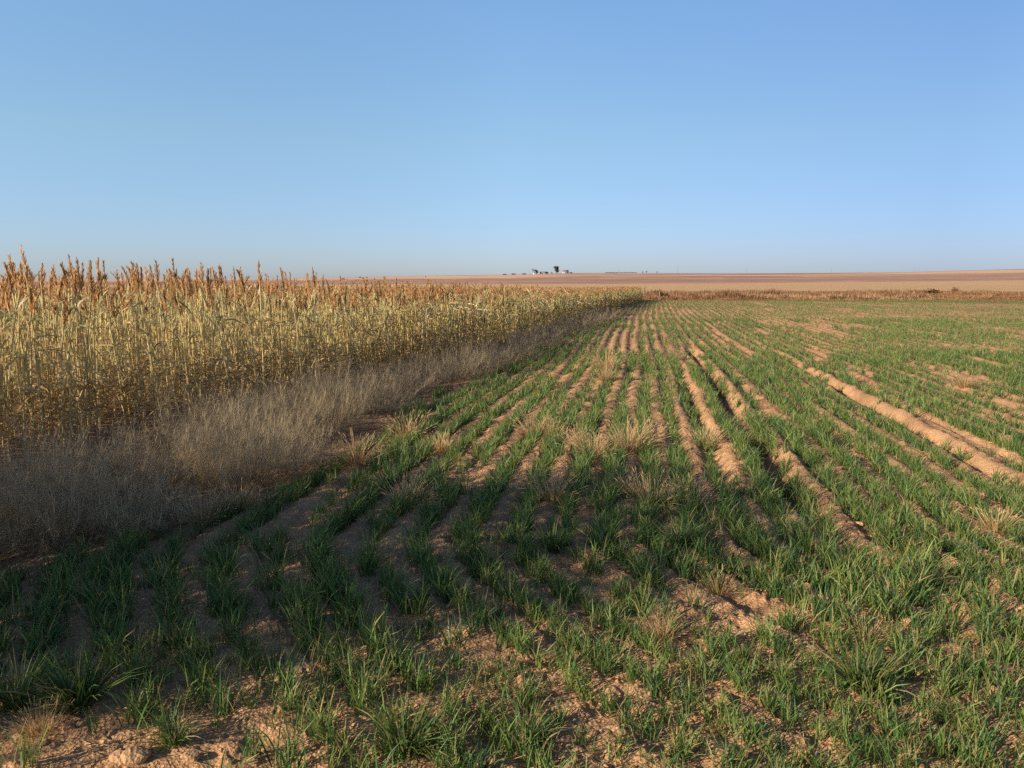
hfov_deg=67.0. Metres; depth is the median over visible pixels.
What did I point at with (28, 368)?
sorghum plant
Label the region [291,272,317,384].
sorghum plant
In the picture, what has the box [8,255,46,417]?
sorghum plant
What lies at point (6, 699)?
wheat clump
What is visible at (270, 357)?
sorghum plant
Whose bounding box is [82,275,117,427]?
sorghum plant
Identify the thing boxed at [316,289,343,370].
sorghum plant
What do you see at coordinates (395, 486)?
dry grass tuft
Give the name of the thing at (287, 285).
sorghum plant
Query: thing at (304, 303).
sorghum plant
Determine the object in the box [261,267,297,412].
sorghum plant
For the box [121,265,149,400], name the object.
sorghum plant
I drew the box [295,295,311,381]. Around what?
sorghum plant
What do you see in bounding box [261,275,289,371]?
sorghum plant
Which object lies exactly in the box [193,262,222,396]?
sorghum plant
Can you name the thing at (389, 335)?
sorghum plant
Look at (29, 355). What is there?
sorghum plant
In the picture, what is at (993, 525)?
dry grass tuft
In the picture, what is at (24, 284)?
sorghum plant
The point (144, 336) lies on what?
sorghum plant
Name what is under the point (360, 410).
weed bush
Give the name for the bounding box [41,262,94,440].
sorghum plant
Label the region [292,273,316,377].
sorghum plant
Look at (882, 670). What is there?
wheat clump
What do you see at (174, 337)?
sorghum plant
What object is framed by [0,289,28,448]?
sorghum plant
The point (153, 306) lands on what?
sorghum plant
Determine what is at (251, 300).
sorghum plant
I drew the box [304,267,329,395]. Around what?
sorghum plant
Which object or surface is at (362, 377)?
weed bush
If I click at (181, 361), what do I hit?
sorghum plant
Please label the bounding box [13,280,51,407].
sorghum plant
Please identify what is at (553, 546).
wheat clump
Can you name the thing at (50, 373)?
sorghum plant
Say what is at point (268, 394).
weed bush
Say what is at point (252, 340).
sorghum plant
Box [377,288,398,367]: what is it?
sorghum plant
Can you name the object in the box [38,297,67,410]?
sorghum plant
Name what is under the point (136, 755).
soil clod
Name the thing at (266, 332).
sorghum plant
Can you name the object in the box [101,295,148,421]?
sorghum plant
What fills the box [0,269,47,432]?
sorghum plant
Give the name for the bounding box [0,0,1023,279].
sky
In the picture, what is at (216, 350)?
sorghum plant
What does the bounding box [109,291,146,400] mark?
sorghum plant
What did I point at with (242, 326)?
sorghum plant
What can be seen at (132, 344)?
sorghum plant
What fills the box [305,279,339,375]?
sorghum plant
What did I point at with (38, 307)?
sorghum plant
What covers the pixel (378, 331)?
sorghum plant
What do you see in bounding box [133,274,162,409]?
sorghum plant
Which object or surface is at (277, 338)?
sorghum plant
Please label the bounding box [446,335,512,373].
weed bush
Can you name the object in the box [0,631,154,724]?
wheat clump
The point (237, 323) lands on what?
sorghum plant
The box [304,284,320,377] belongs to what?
sorghum plant
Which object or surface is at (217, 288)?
sorghum plant
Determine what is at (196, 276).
sorghum plant
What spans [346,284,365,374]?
sorghum plant
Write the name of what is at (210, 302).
sorghum plant
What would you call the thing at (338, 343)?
sorghum plant
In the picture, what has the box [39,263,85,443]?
sorghum plant
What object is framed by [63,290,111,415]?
sorghum plant
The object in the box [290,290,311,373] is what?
sorghum plant
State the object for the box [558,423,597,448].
dry grass tuft
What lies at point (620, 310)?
weed bush
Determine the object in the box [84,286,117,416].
sorghum plant
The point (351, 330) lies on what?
sorghum plant
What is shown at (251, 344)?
sorghum plant
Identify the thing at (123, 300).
sorghum plant
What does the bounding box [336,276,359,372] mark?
sorghum plant
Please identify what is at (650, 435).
dry grass tuft
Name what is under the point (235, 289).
sorghum plant
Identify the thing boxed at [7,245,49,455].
sorghum plant
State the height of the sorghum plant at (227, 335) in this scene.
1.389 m
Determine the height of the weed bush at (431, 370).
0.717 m
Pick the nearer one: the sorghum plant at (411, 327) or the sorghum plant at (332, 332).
the sorghum plant at (332, 332)
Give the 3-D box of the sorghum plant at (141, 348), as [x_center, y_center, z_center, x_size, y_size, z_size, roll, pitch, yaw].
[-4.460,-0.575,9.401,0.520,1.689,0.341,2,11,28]
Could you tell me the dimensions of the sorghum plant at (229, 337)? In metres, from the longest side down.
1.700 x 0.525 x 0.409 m
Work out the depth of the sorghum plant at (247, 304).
8.56 m
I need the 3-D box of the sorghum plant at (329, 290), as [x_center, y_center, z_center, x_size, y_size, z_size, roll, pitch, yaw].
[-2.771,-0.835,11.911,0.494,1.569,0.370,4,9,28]
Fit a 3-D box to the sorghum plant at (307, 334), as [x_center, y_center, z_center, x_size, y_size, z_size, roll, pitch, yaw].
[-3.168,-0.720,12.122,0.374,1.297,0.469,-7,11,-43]
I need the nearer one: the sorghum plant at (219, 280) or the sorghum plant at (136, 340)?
the sorghum plant at (219, 280)
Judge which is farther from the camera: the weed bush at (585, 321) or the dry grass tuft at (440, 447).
the weed bush at (585, 321)
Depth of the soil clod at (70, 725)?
2.60 m
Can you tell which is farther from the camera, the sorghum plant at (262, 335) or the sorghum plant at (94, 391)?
the sorghum plant at (262, 335)
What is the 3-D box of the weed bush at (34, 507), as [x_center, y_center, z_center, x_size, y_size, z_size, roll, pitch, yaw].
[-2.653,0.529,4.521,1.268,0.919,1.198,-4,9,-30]
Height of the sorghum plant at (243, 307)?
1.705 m
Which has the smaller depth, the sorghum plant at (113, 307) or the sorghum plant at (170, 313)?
the sorghum plant at (113, 307)
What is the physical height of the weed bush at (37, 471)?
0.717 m
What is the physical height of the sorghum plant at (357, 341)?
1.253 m
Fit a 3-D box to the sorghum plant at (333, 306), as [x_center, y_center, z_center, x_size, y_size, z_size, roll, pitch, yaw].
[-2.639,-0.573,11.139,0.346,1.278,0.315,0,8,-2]
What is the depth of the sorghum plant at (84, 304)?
7.89 m
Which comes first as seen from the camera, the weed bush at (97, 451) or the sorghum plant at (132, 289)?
the weed bush at (97, 451)
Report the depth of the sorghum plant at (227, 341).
10.00 m
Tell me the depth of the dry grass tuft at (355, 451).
6.05 m
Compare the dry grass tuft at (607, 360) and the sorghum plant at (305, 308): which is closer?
the sorghum plant at (305, 308)
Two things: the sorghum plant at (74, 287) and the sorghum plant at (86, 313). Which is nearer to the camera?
the sorghum plant at (74, 287)
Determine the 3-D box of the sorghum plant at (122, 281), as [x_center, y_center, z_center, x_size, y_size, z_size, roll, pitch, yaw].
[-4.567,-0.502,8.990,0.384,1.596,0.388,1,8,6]
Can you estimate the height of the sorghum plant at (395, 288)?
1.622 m
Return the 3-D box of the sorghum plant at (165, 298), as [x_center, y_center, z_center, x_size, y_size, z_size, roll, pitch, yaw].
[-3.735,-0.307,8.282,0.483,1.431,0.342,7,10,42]
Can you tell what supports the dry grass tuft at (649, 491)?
on the ground
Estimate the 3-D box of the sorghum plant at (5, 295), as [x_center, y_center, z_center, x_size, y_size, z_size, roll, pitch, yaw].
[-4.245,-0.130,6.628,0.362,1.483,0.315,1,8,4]
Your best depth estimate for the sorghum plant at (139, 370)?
7.99 m
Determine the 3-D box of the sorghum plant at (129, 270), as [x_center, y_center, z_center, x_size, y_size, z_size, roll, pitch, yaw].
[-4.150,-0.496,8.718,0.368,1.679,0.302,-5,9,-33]
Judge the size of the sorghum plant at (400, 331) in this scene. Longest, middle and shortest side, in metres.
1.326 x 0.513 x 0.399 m
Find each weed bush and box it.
[0,391,176,555]
[0,406,110,519]
[0,427,118,531]
[0,472,104,562]
[5,416,172,510]
[38,432,211,539]
[46,398,208,489]
[104,375,266,462]
[108,479,227,532]
[115,425,265,491]
[166,397,305,458]
[168,375,313,494]
[173,372,286,441]
[217,368,328,427]
[218,390,350,476]
[226,361,337,445]
[262,365,356,420]
[272,352,381,436]
[281,355,395,414]
[319,352,402,396]
[341,379,421,415]
[351,358,437,401]
[371,350,453,380]
[379,348,453,392]
[403,334,499,384]
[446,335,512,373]
[455,331,529,368]
[474,324,553,359]
[496,341,558,362]
[501,319,574,349]
[524,317,591,339]
[550,303,614,328]
[578,306,627,321]
[595,304,639,314]
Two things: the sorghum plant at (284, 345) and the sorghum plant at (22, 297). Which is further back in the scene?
the sorghum plant at (284, 345)
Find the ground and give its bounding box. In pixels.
[0,269,1023,767]
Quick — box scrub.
[639,288,1023,300]
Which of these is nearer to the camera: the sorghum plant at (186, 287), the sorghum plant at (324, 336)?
the sorghum plant at (186, 287)
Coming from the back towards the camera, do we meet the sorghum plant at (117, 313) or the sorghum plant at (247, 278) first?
the sorghum plant at (247, 278)
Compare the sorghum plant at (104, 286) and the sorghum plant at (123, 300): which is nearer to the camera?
the sorghum plant at (104, 286)
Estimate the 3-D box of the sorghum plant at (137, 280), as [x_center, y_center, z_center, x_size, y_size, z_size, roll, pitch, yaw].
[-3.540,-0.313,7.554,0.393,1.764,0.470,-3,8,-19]
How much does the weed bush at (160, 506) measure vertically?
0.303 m
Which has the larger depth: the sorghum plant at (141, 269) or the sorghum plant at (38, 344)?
the sorghum plant at (141, 269)
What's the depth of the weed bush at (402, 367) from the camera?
12.67 m
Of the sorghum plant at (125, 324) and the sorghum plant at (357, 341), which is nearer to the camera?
the sorghum plant at (125, 324)
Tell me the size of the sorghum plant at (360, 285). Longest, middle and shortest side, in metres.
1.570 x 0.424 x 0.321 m
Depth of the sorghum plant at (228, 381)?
8.31 m
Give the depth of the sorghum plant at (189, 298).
8.84 m
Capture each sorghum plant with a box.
[0,262,36,455]
[0,262,56,442]
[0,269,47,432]
[0,269,59,443]
[0,274,18,432]
[0,276,38,442]
[0,282,36,447]
[0,284,50,453]
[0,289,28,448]
[0,292,26,432]
[0,318,29,437]
[0,346,29,463]
[2,371,20,446]
[3,266,34,431]
[3,275,47,446]
[4,255,48,442]
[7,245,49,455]
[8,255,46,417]
[9,275,60,417]
[9,285,65,449]
[9,302,46,408]
[10,298,56,426]
[11,296,47,408]
[12,265,54,403]
[12,278,52,420]
[12,279,35,414]
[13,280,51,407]
[14,301,49,425]
[26,264,51,412]
[26,286,53,406]
[27,276,68,422]
[27,312,54,432]
[28,263,68,436]
[28,275,91,440]
[28,279,64,398]
[28,286,66,406]
[33,267,67,434]
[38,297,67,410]
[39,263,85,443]
[40,274,66,426]
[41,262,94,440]
[45,307,75,446]
[52,264,101,391]
[52,301,79,400]
[53,254,100,422]
[53,257,111,432]
[53,268,94,436]
[54,271,94,430]
[55,300,108,415]
[56,261,81,413]
[56,295,94,436]
[58,270,111,435]
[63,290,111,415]
[64,302,100,382]
[65,269,93,413]
[65,270,104,429]
[66,294,87,407]
[69,284,117,416]
[72,274,127,431]
[72,297,107,430]
[73,267,98,374]
[76,268,119,411]
[78,306,107,403]
[80,296,106,422]
[81,306,109,423]
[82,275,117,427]
[83,291,108,423]
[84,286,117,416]
[86,260,104,373]
[86,262,110,395]
[87,270,116,416]
[89,257,142,422]
[90,311,129,399]
[93,277,118,405]
[98,259,135,419]
[99,288,132,394]
[99,301,124,413]
[100,290,146,414]
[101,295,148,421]
[101,296,137,419]
[105,270,155,412]
[105,287,120,397]
[105,288,132,403]
[107,272,134,404]
[108,295,134,410]
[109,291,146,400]
[110,272,162,418]
[110,282,154,408]
[113,275,138,412]
[120,287,137,402]
[121,264,174,404]
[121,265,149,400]
[121,266,153,419]
[122,291,155,404]
[125,265,158,409]
[125,286,155,407]
[126,266,153,399]
[126,271,148,377]
[128,263,176,407]
[128,268,152,401]
[130,261,171,434]
[131,284,161,390]
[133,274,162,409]
[134,297,170,416]
[135,298,171,411]
[138,291,172,385]
[139,276,149,391]
[140,265,160,391]
[140,266,165,398]
[140,279,166,389]
[141,285,164,391]
[144,280,170,386]
[146,274,171,387]
[147,288,182,412]
[147,289,171,402]
[148,260,189,424]
[149,268,185,403]
[151,299,188,411]
[159,284,197,400]
[161,288,191,399]
[162,267,180,383]
[163,257,211,424]
[163,291,185,383]
[163,298,199,409]
[164,268,202,387]
[165,297,197,401]
[166,282,184,385]
[167,299,193,394]
[168,287,192,404]
[169,283,210,405]
[169,284,207,374]
[171,299,201,388]
[172,280,199,391]
[172,282,195,394]
[173,266,221,420]
[176,268,206,397]
[178,279,212,386]
[181,267,201,406]
[182,273,209,408]
[183,278,214,398]
[184,279,203,386]
[185,267,211,376]
[185,288,204,387]
[188,270,198,383]
[188,280,225,404]
[188,281,207,365]
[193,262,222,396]
[194,268,221,390]
[194,293,236,401]
[195,289,210,387]
[196,267,234,405]
[196,269,223,385]
[199,308,222,367]
[202,282,232,396]
[205,288,231,399]
[206,288,221,388]
[207,266,236,402]
[207,266,253,397]
[207,297,235,392]
[208,282,245,416]
[208,290,241,399]
[209,274,232,387]
[211,265,245,418]
[213,272,234,392]
[214,289,236,394]
[216,284,250,394]
[217,288,233,377]
[217,296,243,367]
[218,284,240,377]
[219,286,240,387]
[222,292,244,392]
[223,276,244,373]
[224,266,252,392]
[225,290,246,383]
[228,283,249,374]
[229,275,265,377]
[230,267,261,392]
[233,280,281,392]
[236,269,273,403]
[236,275,261,394]
[236,276,252,390]
[236,299,266,390]
[238,300,269,391]
[239,295,270,385]
[242,289,261,387]
[243,290,268,389]
[244,287,260,386]
[249,295,276,383]
[253,286,279,375]
[254,259,278,401]
[254,274,274,387]
[255,294,270,385]
[257,302,271,373]
[258,287,293,390]
[259,283,282,384]
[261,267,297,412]
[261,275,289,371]
[263,276,287,378]
[263,280,279,384]
[265,291,282,377]
[265,300,282,380]
[272,297,300,384]
[273,271,295,378]
[274,281,296,372]
[274,295,295,386]
[278,306,307,387]
[279,297,294,385]
[281,272,315,405]
[281,286,295,360]
[282,278,298,380]
[283,291,316,385]
[285,296,306,379]
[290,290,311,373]
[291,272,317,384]
[291,292,308,377]
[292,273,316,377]
[293,297,321,378]
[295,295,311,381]
[295,300,308,372]
[295,300,322,368]
[299,281,316,382]
[303,282,319,377]
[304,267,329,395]
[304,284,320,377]
[304,289,329,374]
[305,272,322,374]
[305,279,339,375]
[310,298,337,380]
[311,285,332,367]
[311,292,331,375]
[313,283,337,368]
[316,279,341,373]
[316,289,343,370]
[317,274,333,372]
[317,291,336,380]
[319,292,338,359]
[321,293,343,382]
[322,300,337,385]
[327,285,337,372]
[327,292,349,375]
[328,294,341,372]
[328,297,346,378]
[333,300,363,372]
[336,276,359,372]
[337,302,366,373]
[338,281,363,368]
[339,281,368,376]
[339,289,364,379]
[339,303,364,369]
[342,290,366,373]
[344,294,361,378]
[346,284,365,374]
[351,285,371,369]
[353,293,370,366]
[355,280,380,373]
[356,300,374,373]
[357,279,376,369]
[357,302,383,369]
[360,285,374,371]
[361,283,374,366]
[362,284,376,368]
[363,279,380,374]
[369,285,386,369]
[371,276,395,369]
[373,287,383,362]
[375,286,392,363]
[376,277,401,362]
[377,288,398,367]
[382,279,403,364]
[383,286,401,367]
[383,291,399,367]
[385,298,404,365]
[395,295,413,359]
[397,285,409,367]
[404,282,419,362]
[405,291,425,364]
[406,286,431,358]
[409,280,431,362]
[411,297,431,366]
[417,291,435,358]
[426,279,439,360]
[427,289,446,354]
[428,285,445,357]
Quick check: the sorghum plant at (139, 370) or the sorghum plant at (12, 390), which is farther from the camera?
the sorghum plant at (139, 370)
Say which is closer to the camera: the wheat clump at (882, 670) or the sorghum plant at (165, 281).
the wheat clump at (882, 670)
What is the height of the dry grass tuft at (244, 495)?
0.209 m
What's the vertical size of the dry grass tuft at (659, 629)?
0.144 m
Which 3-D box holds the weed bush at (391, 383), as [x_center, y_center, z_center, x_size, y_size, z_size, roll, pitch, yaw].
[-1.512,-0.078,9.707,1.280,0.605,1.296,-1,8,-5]
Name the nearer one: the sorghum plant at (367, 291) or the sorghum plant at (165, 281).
the sorghum plant at (165, 281)
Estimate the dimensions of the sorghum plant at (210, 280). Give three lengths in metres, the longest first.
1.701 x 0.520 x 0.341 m
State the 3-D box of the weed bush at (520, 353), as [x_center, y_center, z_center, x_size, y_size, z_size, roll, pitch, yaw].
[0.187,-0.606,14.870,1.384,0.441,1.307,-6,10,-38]
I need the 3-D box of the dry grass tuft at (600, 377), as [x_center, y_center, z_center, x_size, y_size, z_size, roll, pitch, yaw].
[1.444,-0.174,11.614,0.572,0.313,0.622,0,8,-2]
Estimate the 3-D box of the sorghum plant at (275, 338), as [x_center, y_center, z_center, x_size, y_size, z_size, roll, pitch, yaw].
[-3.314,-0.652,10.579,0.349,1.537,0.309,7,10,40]
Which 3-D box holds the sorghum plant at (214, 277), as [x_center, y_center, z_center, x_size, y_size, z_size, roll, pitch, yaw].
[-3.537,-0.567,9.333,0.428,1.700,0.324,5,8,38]
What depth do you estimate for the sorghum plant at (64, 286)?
7.89 m
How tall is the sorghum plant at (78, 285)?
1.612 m
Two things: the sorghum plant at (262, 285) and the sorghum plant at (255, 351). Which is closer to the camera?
the sorghum plant at (255, 351)
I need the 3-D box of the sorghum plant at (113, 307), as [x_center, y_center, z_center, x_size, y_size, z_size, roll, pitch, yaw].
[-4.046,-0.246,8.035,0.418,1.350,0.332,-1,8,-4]
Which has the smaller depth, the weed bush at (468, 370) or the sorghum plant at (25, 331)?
the sorghum plant at (25, 331)
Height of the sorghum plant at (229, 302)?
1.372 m
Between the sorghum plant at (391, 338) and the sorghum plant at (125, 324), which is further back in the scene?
the sorghum plant at (391, 338)
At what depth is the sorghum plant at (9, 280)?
6.68 m
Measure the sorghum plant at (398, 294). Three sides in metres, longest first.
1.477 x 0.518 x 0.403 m
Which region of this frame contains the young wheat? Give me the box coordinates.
[0,299,1023,767]
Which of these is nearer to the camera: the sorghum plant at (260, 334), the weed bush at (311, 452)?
the weed bush at (311, 452)
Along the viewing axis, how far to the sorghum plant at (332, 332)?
12.27 m
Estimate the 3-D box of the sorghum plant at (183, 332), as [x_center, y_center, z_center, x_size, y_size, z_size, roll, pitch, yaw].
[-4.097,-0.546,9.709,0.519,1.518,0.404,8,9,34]
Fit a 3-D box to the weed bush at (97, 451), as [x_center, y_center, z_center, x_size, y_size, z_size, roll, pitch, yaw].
[-2.963,0.536,5.419,1.226,0.666,1.242,-1,8,-9]
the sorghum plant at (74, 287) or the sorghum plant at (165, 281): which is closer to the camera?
the sorghum plant at (74, 287)
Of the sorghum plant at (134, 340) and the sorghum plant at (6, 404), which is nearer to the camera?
the sorghum plant at (6, 404)
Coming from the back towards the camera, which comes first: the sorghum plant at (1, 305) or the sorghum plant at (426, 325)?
the sorghum plant at (426, 325)
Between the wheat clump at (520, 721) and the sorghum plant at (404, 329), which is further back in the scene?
the sorghum plant at (404, 329)
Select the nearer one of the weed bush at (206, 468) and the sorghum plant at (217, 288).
the weed bush at (206, 468)
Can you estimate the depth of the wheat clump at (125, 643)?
3.14 m
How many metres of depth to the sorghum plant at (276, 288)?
11.25 m
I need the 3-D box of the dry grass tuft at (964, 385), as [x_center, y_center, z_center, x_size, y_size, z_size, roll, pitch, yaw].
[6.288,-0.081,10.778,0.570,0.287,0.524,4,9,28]
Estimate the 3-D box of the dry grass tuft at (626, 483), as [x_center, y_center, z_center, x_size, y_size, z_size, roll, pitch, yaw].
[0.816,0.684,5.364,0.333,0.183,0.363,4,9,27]
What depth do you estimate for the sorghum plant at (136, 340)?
9.75 m
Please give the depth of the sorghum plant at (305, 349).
11.35 m
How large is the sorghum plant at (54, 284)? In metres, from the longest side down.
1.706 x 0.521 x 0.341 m
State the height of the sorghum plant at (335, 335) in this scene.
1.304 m
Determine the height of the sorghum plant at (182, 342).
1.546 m
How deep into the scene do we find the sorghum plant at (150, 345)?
8.23 m
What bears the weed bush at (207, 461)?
on the ground
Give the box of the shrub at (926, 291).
[924,288,939,293]
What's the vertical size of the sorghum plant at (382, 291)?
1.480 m
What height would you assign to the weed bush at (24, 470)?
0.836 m
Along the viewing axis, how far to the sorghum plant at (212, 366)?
9.08 m
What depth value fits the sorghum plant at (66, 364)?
6.82 m
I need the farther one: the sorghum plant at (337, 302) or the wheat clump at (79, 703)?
the sorghum plant at (337, 302)
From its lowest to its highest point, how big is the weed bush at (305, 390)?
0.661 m
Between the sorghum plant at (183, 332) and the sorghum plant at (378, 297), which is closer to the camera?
the sorghum plant at (183, 332)
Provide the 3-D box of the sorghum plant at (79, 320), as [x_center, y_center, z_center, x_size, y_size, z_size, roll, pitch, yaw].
[-4.177,-0.332,7.389,0.410,1.739,0.527,0,8,20]
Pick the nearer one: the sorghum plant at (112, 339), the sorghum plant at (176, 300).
the sorghum plant at (112, 339)
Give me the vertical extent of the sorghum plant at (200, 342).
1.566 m
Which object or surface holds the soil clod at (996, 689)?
on the ground
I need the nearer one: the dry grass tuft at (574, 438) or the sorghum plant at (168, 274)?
the dry grass tuft at (574, 438)
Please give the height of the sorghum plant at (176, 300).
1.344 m
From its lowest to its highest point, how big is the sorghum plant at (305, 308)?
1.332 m
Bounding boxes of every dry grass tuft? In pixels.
[0,693,80,745]
[163,485,238,526]
[191,478,265,514]
[206,479,278,512]
[324,429,396,466]
[367,470,445,506]
[381,409,436,439]
[420,430,458,452]
[506,409,560,435]
[519,462,596,503]
[527,416,572,435]
[557,430,629,459]
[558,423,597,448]
[583,347,628,370]
[587,417,670,453]
[591,363,624,381]
[607,468,651,494]
[613,465,691,510]
[622,415,672,446]
[635,603,689,643]
[657,475,729,505]
[675,423,735,449]
[693,566,752,597]
[842,612,893,643]
[940,371,985,388]
[957,505,1023,532]
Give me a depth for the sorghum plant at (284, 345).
11.07 m
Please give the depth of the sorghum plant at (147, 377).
8.10 m
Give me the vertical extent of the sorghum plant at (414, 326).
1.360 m
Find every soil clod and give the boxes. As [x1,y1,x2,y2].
[12,732,23,739]
[40,738,50,745]
[61,720,76,730]
[76,718,87,726]
[107,728,117,736]
[108,748,124,765]
[120,746,152,765]
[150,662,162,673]
[151,745,160,752]
[180,750,199,762]
[900,616,914,623]
[926,728,938,740]
[983,685,1002,694]
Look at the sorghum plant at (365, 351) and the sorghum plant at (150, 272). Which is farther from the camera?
the sorghum plant at (365, 351)
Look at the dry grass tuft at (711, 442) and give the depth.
6.95 m
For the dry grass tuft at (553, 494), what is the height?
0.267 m
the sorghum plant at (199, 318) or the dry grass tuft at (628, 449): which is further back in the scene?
the sorghum plant at (199, 318)
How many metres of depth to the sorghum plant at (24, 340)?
8.17 m
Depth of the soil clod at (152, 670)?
2.98 m
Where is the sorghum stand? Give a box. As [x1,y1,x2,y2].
[0,262,645,466]
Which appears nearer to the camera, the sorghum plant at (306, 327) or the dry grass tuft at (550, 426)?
the dry grass tuft at (550, 426)
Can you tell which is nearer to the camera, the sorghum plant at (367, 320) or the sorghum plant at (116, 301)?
the sorghum plant at (116, 301)
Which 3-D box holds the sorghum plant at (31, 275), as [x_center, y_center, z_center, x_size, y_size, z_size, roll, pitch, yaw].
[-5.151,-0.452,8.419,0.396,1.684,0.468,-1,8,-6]
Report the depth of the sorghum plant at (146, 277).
8.94 m
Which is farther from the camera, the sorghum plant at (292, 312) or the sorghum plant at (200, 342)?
the sorghum plant at (292, 312)
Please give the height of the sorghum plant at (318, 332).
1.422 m
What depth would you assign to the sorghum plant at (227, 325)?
10.58 m
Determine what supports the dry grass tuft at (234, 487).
on the ground
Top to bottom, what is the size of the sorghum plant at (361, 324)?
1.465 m
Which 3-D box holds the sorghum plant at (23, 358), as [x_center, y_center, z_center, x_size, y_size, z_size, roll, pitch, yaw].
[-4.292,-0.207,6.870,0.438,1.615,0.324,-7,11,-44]
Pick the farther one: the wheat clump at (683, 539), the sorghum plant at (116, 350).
the sorghum plant at (116, 350)
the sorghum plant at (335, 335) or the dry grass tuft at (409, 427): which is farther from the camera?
the sorghum plant at (335, 335)
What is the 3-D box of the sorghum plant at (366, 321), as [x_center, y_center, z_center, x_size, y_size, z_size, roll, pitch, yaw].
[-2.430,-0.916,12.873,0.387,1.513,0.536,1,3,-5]
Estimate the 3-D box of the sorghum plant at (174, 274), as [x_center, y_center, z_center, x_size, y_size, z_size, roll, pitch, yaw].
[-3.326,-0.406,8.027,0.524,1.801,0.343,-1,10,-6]
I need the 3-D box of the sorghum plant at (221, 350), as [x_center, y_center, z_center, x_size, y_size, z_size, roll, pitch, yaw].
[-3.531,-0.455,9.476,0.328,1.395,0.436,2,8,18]
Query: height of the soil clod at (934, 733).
0.028 m
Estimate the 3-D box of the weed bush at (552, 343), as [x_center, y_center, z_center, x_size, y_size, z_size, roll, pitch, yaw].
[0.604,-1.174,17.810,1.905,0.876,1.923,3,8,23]
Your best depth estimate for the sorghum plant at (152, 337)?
9.31 m
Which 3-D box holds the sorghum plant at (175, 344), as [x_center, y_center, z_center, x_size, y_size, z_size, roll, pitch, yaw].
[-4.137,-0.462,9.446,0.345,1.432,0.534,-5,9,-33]
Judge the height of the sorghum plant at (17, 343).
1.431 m
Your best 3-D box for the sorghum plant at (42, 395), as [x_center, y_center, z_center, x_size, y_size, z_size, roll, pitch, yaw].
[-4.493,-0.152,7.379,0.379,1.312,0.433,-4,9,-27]
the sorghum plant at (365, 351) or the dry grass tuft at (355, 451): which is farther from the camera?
the sorghum plant at (365, 351)
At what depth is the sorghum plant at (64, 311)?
8.33 m
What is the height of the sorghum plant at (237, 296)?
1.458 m
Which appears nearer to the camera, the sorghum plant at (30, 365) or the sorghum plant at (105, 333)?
the sorghum plant at (30, 365)
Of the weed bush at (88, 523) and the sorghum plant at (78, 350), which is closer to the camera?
the weed bush at (88, 523)
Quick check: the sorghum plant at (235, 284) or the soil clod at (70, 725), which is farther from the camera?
the sorghum plant at (235, 284)
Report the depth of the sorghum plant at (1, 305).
7.01 m
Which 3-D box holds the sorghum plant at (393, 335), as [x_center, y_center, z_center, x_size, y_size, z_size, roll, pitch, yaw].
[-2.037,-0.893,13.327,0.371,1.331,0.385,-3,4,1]
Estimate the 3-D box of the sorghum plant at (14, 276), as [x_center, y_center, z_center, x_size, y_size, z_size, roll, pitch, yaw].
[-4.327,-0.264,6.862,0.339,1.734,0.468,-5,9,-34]
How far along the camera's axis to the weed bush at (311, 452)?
6.02 m
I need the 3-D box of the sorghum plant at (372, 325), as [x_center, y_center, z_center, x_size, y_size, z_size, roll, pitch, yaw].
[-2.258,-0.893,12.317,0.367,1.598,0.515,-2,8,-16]
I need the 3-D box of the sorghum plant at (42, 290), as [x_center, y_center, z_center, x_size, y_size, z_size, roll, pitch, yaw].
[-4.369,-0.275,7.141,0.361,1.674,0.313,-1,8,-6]
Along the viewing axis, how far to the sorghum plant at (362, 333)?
12.75 m
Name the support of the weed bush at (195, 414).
on the ground
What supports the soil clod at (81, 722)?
on the ground
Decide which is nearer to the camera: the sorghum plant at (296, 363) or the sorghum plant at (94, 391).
the sorghum plant at (94, 391)
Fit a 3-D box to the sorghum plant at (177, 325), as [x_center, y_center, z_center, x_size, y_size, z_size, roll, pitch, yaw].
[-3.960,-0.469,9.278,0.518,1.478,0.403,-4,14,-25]
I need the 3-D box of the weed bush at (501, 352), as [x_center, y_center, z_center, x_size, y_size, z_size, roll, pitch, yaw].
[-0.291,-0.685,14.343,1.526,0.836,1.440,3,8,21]
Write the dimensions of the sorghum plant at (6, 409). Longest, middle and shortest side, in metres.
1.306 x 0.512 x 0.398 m
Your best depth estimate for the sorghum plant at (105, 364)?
8.87 m
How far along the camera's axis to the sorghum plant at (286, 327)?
11.65 m
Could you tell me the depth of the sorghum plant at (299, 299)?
11.15 m
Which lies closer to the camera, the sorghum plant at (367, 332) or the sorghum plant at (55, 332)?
the sorghum plant at (55, 332)
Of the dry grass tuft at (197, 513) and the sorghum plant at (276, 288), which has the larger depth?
the sorghum plant at (276, 288)
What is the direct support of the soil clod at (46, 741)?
on the ground
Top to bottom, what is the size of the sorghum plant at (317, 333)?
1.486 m
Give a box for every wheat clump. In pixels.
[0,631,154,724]
[0,642,81,715]
[102,622,157,660]
[132,702,208,752]
[335,671,474,767]
[494,698,564,748]
[518,518,580,553]
[566,513,639,549]
[648,513,710,549]
[806,625,933,702]
[895,552,959,593]
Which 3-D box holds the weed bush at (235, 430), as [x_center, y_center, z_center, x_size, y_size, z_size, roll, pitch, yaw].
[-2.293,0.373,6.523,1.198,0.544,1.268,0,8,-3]
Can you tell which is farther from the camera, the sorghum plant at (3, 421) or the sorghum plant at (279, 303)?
the sorghum plant at (279, 303)
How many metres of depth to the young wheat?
3.94 m
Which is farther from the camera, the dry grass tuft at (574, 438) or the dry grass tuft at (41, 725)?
the dry grass tuft at (574, 438)

